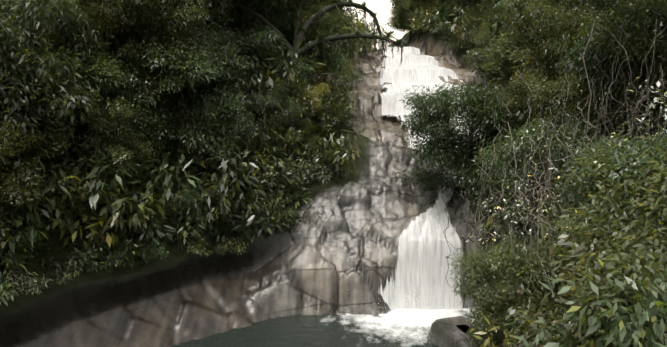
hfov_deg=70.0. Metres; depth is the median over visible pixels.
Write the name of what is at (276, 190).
shrub
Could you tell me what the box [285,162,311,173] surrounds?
shrub
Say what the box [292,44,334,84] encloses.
shrub
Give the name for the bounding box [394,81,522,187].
bush
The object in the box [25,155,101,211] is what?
shrub
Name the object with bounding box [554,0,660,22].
tree
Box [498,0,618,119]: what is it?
bush
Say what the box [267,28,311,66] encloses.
bush
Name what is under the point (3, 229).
shrub
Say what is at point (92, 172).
shrub
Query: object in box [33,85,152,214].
bush
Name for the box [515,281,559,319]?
shrub
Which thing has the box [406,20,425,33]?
shrub
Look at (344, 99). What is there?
shrub
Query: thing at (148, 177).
bush
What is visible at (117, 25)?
bush
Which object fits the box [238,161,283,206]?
bush
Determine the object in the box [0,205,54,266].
shrub
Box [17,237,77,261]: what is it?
shrub
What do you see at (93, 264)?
shrub
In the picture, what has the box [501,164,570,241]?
bush
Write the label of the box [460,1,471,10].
shrub
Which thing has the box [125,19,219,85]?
bush
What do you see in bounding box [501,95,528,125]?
shrub
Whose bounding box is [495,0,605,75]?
bush
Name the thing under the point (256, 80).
shrub
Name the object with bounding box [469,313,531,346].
shrub
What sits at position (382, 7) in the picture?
sky
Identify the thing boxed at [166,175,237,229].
bush
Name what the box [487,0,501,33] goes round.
bush
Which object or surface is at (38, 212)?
shrub
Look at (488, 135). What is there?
shrub
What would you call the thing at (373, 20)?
bromeliad
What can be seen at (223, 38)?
fine tree
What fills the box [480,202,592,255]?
shrub
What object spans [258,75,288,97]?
shrub
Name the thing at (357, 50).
shrub
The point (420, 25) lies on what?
shrub
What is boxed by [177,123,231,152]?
shrub
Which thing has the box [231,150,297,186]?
shrub
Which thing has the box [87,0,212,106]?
bush
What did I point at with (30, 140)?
bush
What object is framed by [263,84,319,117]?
shrub
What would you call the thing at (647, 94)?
lianas
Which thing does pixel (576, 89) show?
bush
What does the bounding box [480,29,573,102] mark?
bush
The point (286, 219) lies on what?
shrub
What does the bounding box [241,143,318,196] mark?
shrub
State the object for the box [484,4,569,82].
shrub
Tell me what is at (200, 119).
bush
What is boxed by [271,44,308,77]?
shrub
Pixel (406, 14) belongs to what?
bush
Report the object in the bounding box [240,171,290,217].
shrub
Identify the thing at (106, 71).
bush
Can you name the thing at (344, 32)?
shrub
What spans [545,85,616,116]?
shrub
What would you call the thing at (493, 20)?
bush
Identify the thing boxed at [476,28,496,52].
shrub
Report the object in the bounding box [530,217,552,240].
shrub
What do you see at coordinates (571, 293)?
bush
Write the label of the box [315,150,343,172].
shrub
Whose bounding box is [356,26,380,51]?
shrub
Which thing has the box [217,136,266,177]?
shrub
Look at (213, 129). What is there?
bush
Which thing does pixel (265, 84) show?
shrub
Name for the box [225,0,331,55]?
tree
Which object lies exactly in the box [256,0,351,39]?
bush
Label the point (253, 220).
shrub
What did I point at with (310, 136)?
shrub
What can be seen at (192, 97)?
shrub
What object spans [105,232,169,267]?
shrub
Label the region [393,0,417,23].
bush
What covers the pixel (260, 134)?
shrub
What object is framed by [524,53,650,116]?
shrub
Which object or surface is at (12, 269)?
bromeliad
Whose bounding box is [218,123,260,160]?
shrub
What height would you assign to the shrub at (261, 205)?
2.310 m
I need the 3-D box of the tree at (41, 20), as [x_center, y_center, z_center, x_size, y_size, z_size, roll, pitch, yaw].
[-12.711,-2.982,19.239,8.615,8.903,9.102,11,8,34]
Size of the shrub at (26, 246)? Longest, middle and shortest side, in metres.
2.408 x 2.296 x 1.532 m
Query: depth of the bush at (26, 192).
16.30 m
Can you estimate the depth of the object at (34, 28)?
19.55 m
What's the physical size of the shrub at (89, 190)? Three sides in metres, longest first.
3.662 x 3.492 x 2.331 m
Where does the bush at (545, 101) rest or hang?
on the terrain
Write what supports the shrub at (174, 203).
on the terrain
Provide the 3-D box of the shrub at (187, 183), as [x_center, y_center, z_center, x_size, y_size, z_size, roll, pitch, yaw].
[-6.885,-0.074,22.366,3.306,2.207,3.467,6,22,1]
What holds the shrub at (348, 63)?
on the terrain
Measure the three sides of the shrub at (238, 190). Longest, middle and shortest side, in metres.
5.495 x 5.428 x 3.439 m
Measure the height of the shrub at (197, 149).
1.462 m
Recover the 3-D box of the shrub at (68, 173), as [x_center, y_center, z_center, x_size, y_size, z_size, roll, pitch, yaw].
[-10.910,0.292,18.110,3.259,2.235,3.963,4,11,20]
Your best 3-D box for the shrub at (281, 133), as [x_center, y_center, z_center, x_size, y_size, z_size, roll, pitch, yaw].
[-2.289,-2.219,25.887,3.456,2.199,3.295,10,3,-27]
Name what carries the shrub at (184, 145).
on the terrain
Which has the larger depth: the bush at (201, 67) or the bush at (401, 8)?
the bush at (401, 8)
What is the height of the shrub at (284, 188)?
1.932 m
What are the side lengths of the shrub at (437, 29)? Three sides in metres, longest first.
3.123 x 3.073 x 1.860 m
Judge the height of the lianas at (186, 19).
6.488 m
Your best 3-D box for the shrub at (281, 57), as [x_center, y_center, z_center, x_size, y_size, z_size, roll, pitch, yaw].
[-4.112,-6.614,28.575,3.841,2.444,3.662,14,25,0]
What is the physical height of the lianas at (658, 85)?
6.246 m
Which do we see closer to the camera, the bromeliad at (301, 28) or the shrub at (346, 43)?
the bromeliad at (301, 28)
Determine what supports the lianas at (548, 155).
on the terrain
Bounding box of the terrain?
[0,1,666,346]
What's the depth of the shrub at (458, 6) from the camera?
38.86 m
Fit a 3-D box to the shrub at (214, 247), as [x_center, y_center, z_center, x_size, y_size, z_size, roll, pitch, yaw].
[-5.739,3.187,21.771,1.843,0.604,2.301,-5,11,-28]
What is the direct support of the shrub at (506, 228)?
on the terrain
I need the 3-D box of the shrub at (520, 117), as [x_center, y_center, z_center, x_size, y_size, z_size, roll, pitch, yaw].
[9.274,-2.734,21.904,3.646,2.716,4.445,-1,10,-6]
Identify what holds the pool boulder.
on the terrain
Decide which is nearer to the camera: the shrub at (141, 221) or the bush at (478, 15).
the shrub at (141, 221)
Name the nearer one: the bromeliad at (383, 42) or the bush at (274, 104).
the bush at (274, 104)
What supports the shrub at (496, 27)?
on the terrain
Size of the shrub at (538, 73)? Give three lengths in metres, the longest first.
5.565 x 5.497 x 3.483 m
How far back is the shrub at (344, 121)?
28.29 m
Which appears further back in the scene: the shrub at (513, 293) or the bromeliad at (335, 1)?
the bromeliad at (335, 1)
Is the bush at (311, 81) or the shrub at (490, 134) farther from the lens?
the bush at (311, 81)
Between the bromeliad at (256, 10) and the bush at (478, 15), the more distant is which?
the bush at (478, 15)
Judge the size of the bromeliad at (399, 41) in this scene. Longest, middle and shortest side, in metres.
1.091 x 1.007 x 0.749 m
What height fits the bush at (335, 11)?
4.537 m
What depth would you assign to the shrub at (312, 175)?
24.35 m
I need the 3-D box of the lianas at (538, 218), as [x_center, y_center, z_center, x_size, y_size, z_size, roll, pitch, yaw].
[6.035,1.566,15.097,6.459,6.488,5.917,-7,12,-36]
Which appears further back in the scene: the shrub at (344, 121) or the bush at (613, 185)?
the shrub at (344, 121)
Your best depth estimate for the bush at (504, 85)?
24.14 m
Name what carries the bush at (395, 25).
on the terrain
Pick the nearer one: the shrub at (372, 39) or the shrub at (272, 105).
the shrub at (272, 105)
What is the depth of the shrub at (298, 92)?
25.53 m
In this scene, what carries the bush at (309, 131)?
on the terrain
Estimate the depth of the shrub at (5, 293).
14.99 m
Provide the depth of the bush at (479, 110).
21.76 m
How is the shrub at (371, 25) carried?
on the terrain
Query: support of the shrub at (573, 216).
on the terrain
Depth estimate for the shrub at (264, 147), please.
23.17 m
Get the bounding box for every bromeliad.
[0,250,37,290]
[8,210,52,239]
[121,242,145,265]
[166,227,191,250]
[254,7,262,26]
[264,16,275,32]
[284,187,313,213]
[294,26,308,40]
[308,6,324,22]
[310,67,324,82]
[316,31,330,45]
[325,0,340,13]
[327,67,333,83]
[335,70,350,87]
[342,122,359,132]
[353,29,360,47]
[360,1,370,21]
[371,11,377,28]
[376,41,387,51]
[380,30,397,47]
[395,39,407,49]
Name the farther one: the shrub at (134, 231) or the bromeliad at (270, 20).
the bromeliad at (270, 20)
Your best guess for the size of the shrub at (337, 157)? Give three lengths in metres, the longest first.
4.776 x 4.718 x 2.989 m
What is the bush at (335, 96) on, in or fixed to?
on the terrain
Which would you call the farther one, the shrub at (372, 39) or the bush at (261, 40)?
the shrub at (372, 39)
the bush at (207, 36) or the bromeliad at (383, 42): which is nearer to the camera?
the bush at (207, 36)
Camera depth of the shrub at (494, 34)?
31.87 m
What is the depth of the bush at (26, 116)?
16.50 m
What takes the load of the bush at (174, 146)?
on the terrain
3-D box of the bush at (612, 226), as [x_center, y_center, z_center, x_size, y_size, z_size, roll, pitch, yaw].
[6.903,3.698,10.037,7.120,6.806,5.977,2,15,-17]
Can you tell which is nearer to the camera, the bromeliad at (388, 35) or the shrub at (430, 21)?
the bromeliad at (388, 35)
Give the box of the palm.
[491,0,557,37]
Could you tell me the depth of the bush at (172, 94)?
21.84 m
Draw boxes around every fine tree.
[216,27,255,112]
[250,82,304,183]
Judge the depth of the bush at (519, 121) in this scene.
21.68 m
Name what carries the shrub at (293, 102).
on the terrain
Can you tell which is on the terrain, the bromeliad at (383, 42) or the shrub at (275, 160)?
the shrub at (275, 160)
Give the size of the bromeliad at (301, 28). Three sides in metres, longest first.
1.174 x 1.083 x 0.805 m
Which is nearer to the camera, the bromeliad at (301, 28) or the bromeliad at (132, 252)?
the bromeliad at (132, 252)
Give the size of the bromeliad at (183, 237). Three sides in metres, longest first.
1.657 x 1.528 x 1.137 m
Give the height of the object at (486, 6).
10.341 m
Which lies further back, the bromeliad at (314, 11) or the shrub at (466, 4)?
the shrub at (466, 4)
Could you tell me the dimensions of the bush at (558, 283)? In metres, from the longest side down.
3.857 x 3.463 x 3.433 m
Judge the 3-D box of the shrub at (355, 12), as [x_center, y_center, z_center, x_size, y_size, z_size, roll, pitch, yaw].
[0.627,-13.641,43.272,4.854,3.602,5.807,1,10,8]
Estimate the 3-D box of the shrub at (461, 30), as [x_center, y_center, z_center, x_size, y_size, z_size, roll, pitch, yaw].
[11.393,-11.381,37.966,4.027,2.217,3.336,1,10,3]
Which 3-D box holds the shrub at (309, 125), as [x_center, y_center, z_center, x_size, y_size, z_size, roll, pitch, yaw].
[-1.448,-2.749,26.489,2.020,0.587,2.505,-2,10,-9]
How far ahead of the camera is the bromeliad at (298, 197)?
24.32 m
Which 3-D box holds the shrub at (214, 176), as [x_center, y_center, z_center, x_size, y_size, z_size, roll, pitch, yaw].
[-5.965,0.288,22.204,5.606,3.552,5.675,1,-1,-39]
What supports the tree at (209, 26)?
on the terrain
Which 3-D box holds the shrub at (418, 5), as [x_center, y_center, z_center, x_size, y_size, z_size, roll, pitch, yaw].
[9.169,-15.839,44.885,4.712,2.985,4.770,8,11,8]
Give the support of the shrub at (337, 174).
on the terrain
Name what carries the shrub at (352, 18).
on the terrain
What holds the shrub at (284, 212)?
on the terrain
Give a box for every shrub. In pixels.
[0,173,117,233]
[0,191,52,225]
[0,198,17,238]
[0,201,26,248]
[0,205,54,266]
[0,221,48,268]
[0,244,32,269]
[0,246,22,305]
[3,134,134,207]
[5,185,63,221]
[7,165,101,204]
[15,248,82,294]
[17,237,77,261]
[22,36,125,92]
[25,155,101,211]
[32,159,161,255]
[35,222,112,274]
[39,165,71,215]
[41,157,117,206]
[65,147,200,225]
[74,226,144,273]
[76,144,134,209]
[79,172,154,201]
[89,199,129,226]
[99,192,159,230]
[101,137,145,189]
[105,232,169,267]
[108,217,150,240]
[111,240,150,257]
[117,162,216,235]
[125,156,190,194]
[125,175,239,236]
[130,168,193,217]
[132,183,205,249]
[139,208,183,239]
[140,141,264,213]
[144,156,214,202]
[148,112,233,178]
[155,46,243,111]
[158,91,200,124]
[159,185,233,244]
[160,144,193,161]
[162,122,216,162]
[168,210,234,229]
[169,136,229,157]
[174,221,248,256]
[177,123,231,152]
[190,239,228,253]
[192,173,284,248]
[199,143,272,209]
[200,172,268,209]
[202,138,289,190]
[208,134,274,187]
[208,151,245,171]
[208,221,247,237]
[209,36,304,100]
[217,89,258,113]
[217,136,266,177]
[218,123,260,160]
[220,51,302,101]
[220,107,252,128]
[225,190,310,234]
[228,112,290,149]
[229,59,274,88]
[230,140,280,162]
[230,194,284,226]
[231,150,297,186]
[235,91,301,114]
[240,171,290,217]
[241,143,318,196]
[245,61,285,93]
[252,208,280,227]
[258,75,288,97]
[259,174,301,208]
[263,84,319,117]
[264,168,310,199]
[266,184,288,204]
[267,111,324,148]
[267,206,295,217]
[268,127,303,160]
[269,51,289,66]
[270,72,306,107]
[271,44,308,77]
[273,93,313,125]
[273,96,309,114]
[275,138,319,160]
[276,63,342,95]
[279,112,367,171]
[284,89,355,120]
[284,130,321,140]
[285,142,331,184]
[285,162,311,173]
[291,120,326,128]
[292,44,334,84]
[295,138,357,181]
[300,131,337,152]
[303,55,351,79]
[306,100,353,126]
[307,78,359,110]
[312,12,363,57]
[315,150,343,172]
[317,2,358,48]
[330,50,355,79]
[331,19,373,62]
[336,10,366,32]
[337,18,362,43]
[337,110,351,125]
[341,7,367,31]
[345,14,385,42]
[355,39,372,48]
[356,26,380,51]
[404,22,420,36]
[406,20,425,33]
[407,0,434,12]
[409,7,441,26]
[411,9,434,31]
[421,13,449,30]
[425,12,447,36]
[427,1,442,12]
[430,3,475,31]
[439,1,498,45]
[444,31,473,51]
[445,0,476,16]
[452,22,471,39]
[454,32,478,50]
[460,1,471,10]
[461,13,489,36]
[466,115,521,146]
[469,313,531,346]
[475,141,523,185]
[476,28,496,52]
[476,192,536,252]
[477,130,502,141]
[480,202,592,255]
[481,15,520,36]
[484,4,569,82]
[485,26,506,46]
[485,55,516,86]
[486,324,524,346]
[493,276,535,313]
[495,202,536,251]
[499,327,539,346]
[500,85,551,128]
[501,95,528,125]
[503,224,569,335]
[503,274,561,302]
[510,44,644,108]
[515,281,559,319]
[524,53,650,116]
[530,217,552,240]
[536,96,584,127]
[539,203,579,253]
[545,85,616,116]
[563,1,606,16]
[563,204,607,232]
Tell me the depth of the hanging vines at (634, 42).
14.56 m
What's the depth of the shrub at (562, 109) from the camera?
20.62 m
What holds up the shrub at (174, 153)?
on the terrain
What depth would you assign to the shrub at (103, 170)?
19.87 m
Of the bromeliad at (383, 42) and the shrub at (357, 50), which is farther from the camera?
the shrub at (357, 50)
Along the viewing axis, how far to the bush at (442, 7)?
41.40 m
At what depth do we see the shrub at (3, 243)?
15.92 m
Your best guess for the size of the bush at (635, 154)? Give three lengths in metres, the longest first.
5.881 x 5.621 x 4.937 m
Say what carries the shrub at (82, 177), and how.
on the terrain
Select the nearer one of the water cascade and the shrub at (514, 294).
the shrub at (514, 294)
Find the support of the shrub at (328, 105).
on the terrain
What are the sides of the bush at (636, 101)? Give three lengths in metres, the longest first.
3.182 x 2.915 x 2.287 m
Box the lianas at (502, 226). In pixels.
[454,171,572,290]
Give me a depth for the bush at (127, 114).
20.71 m
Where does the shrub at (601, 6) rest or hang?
on the terrain
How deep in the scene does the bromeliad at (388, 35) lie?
27.67 m
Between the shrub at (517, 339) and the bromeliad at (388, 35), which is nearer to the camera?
the shrub at (517, 339)
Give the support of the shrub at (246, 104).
on the terrain
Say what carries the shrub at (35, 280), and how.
on the terrain
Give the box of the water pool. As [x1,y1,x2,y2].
[172,308,480,346]
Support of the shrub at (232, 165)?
on the terrain
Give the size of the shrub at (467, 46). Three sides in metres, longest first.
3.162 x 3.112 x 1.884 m
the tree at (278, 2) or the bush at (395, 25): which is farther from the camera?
the bush at (395, 25)
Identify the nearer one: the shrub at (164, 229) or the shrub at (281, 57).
the shrub at (164, 229)
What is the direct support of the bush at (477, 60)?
on the terrain
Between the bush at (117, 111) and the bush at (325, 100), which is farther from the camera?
the bush at (325, 100)
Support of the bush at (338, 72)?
on the terrain
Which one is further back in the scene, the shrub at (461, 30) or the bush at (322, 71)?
the shrub at (461, 30)
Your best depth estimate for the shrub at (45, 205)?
16.65 m
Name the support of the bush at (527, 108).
on the terrain
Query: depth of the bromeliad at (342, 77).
26.30 m
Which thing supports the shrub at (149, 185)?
on the terrain
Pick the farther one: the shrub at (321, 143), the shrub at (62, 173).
the shrub at (321, 143)
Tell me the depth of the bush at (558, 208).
16.24 m
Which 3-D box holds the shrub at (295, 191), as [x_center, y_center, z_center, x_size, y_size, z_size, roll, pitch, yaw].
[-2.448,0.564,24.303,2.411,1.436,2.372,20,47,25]
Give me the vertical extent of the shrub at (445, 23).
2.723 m
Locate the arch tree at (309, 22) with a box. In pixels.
[224,0,403,97]
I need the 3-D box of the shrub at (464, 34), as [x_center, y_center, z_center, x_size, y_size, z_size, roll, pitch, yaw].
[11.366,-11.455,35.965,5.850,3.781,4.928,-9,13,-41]
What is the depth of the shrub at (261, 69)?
25.32 m
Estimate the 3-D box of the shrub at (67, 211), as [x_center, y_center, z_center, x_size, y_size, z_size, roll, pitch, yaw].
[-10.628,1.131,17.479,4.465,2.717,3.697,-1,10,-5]
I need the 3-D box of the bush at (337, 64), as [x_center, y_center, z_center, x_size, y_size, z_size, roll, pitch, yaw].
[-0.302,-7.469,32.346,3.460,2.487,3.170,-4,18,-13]
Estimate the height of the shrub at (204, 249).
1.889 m
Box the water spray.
[366,263,468,319]
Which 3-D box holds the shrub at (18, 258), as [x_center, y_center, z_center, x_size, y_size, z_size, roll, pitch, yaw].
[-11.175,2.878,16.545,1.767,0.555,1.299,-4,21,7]
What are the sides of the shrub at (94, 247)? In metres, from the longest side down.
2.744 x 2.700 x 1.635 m
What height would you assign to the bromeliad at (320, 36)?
0.931 m
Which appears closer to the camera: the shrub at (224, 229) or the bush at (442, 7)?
the shrub at (224, 229)
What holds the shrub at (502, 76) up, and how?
on the terrain
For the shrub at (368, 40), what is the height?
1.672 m
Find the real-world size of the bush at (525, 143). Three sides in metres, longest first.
6.181 x 5.908 x 5.189 m
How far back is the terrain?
21.89 m
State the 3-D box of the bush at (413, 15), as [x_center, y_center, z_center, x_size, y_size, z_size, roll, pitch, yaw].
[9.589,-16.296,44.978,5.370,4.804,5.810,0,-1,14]
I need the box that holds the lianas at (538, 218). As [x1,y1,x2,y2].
[442,120,611,340]
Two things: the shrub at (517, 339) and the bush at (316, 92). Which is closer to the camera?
the shrub at (517, 339)
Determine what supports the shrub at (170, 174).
on the terrain
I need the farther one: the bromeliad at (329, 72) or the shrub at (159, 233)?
the bromeliad at (329, 72)
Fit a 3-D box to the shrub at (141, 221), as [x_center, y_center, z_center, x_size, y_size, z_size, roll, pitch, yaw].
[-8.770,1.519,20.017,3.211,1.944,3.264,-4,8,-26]
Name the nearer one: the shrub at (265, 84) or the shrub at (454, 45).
the shrub at (265, 84)
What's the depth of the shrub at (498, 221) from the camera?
17.93 m
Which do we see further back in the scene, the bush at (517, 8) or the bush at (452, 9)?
the bush at (452, 9)
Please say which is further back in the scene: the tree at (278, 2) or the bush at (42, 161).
the tree at (278, 2)
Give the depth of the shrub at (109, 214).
19.23 m
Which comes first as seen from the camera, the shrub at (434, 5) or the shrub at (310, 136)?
the shrub at (310, 136)
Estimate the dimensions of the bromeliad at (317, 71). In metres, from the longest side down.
1.268 x 1.170 x 0.870 m
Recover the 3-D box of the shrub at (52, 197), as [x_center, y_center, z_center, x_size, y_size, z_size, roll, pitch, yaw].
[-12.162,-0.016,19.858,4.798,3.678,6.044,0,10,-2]
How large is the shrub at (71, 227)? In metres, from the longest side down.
5.101 x 5.039 x 3.193 m
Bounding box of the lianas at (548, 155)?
[475,85,654,245]
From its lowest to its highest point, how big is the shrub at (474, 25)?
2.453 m
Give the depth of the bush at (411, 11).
46.75 m
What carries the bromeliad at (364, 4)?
attached to the arch tree at (309, 22)
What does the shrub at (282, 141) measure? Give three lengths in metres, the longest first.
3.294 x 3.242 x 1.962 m
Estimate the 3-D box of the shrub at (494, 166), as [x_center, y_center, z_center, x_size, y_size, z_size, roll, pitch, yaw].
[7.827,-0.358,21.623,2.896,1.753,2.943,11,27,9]
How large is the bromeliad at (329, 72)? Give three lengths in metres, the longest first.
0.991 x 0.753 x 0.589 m
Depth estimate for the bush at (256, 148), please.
24.45 m
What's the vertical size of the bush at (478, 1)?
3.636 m
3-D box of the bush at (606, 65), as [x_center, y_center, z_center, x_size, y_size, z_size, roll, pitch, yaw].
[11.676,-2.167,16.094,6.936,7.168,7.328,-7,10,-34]
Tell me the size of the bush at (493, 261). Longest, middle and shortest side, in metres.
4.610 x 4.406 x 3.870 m
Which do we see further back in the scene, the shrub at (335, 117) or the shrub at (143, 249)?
the shrub at (335, 117)
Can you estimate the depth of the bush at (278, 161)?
24.71 m
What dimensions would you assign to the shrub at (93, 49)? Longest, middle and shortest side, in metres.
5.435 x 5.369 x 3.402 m
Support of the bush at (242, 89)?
on the terrain
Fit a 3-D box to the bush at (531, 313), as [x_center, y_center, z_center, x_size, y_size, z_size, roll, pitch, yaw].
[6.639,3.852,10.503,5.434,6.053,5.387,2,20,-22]
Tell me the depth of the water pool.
20.10 m
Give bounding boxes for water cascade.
[378,47,485,310]
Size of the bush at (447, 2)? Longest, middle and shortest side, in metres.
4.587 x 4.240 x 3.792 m
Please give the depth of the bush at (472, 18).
36.47 m
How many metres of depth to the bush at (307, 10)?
32.60 m
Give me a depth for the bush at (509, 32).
28.68 m
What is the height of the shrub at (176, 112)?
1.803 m
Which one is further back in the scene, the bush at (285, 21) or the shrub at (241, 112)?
the bush at (285, 21)
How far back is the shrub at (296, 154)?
24.85 m
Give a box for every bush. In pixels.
[0,35,42,202]
[0,40,130,196]
[0,115,45,203]
[0,117,75,233]
[0,140,69,211]
[21,37,176,180]
[32,0,160,94]
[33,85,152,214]
[70,89,163,175]
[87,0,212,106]
[97,105,168,171]
[102,28,257,174]
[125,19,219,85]
[131,165,196,216]
[138,66,199,115]
[152,123,212,165]
[165,17,243,101]
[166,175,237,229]
[173,100,221,136]
[192,110,231,141]
[211,70,262,117]
[230,24,319,90]
[235,110,284,154]
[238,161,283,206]
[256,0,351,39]
[257,125,309,169]
[260,109,304,148]
[265,77,302,107]
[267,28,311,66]
[270,0,349,85]
[284,3,337,54]
[286,77,326,114]
[290,81,331,117]
[297,95,337,119]
[298,121,344,160]
[303,0,349,32]
[306,68,328,86]
[310,64,356,105]
[311,88,356,122]
[316,49,350,68]
[385,0,410,39]
[386,0,416,36]
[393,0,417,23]
[394,0,417,28]
[394,81,522,187]
[405,0,425,19]
[406,1,418,23]
[411,0,436,19]
[418,0,438,14]
[433,0,452,18]
[434,0,450,15]
[443,0,472,22]
[448,230,572,346]
[457,0,495,29]
[460,36,533,94]
[462,5,494,32]
[468,0,564,44]
[469,0,490,11]
[471,105,646,239]
[480,0,514,43]
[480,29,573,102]
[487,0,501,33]
[492,64,613,165]
[492,112,535,137]
[493,226,666,346]
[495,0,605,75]
[497,0,563,42]
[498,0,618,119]
[498,79,521,95]
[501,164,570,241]
[503,180,666,346]
[505,220,555,277]
[507,259,666,346]
[510,102,567,144]
[526,170,607,247]
[548,130,666,239]
[548,235,582,313]
[553,120,666,324]
[554,220,666,346]
[595,91,646,117]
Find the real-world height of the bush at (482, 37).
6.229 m
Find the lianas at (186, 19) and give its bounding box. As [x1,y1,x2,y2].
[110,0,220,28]
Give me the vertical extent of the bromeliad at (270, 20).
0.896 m
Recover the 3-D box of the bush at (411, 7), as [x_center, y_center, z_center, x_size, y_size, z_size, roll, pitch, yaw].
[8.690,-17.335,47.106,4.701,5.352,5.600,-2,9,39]
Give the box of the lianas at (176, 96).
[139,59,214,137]
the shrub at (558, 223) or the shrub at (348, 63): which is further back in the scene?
the shrub at (348, 63)
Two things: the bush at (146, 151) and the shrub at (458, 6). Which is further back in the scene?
the shrub at (458, 6)
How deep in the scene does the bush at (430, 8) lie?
42.52 m
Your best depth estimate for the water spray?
21.72 m
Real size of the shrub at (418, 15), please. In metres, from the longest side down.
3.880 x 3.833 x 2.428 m
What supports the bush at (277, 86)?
on the terrain
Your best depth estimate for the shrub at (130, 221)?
19.50 m
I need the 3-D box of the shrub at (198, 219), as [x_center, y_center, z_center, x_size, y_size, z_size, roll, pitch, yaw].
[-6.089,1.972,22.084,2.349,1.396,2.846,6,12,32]
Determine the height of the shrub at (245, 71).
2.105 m
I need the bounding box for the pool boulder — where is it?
[427,316,472,346]
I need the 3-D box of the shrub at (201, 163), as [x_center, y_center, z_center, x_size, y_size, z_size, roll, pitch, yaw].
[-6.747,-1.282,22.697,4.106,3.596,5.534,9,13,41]
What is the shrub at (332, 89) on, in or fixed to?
on the terrain
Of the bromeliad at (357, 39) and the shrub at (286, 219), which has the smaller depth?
the shrub at (286, 219)
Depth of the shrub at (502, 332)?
15.16 m
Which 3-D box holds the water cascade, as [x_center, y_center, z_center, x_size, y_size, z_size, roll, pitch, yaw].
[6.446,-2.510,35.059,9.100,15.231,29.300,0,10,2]
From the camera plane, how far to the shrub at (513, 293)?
16.72 m
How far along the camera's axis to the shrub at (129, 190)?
19.82 m
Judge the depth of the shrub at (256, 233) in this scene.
21.36 m
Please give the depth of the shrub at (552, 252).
13.52 m
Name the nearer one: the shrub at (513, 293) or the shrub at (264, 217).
the shrub at (513, 293)
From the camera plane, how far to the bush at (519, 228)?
17.46 m
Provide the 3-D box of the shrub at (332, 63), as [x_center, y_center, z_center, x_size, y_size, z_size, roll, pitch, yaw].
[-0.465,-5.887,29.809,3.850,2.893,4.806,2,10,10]
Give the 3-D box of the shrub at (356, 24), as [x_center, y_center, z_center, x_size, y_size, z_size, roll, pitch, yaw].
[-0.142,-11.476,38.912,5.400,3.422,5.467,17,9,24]
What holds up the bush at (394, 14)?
on the terrain
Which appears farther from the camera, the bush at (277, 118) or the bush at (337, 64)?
the bush at (337, 64)
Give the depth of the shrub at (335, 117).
26.04 m
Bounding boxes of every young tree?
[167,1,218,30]
[202,34,243,85]
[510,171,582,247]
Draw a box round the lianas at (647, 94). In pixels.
[517,15,666,225]
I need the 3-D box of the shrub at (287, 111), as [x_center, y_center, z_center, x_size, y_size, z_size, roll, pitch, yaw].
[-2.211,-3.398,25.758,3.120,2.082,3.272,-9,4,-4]
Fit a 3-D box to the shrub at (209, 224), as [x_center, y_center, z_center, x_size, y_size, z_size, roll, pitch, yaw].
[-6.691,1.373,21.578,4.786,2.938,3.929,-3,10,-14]
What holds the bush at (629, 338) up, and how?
on the terrain
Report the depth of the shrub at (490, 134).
22.03 m
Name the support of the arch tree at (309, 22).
on the terrain
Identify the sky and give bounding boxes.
[343,0,409,49]
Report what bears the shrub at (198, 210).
on the terrain
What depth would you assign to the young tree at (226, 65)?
24.50 m
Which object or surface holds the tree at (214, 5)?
on the terrain
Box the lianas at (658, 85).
[530,81,666,233]
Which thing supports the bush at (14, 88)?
on the terrain
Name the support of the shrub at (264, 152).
on the terrain
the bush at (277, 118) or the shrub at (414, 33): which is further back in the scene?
the shrub at (414, 33)
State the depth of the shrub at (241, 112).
24.32 m

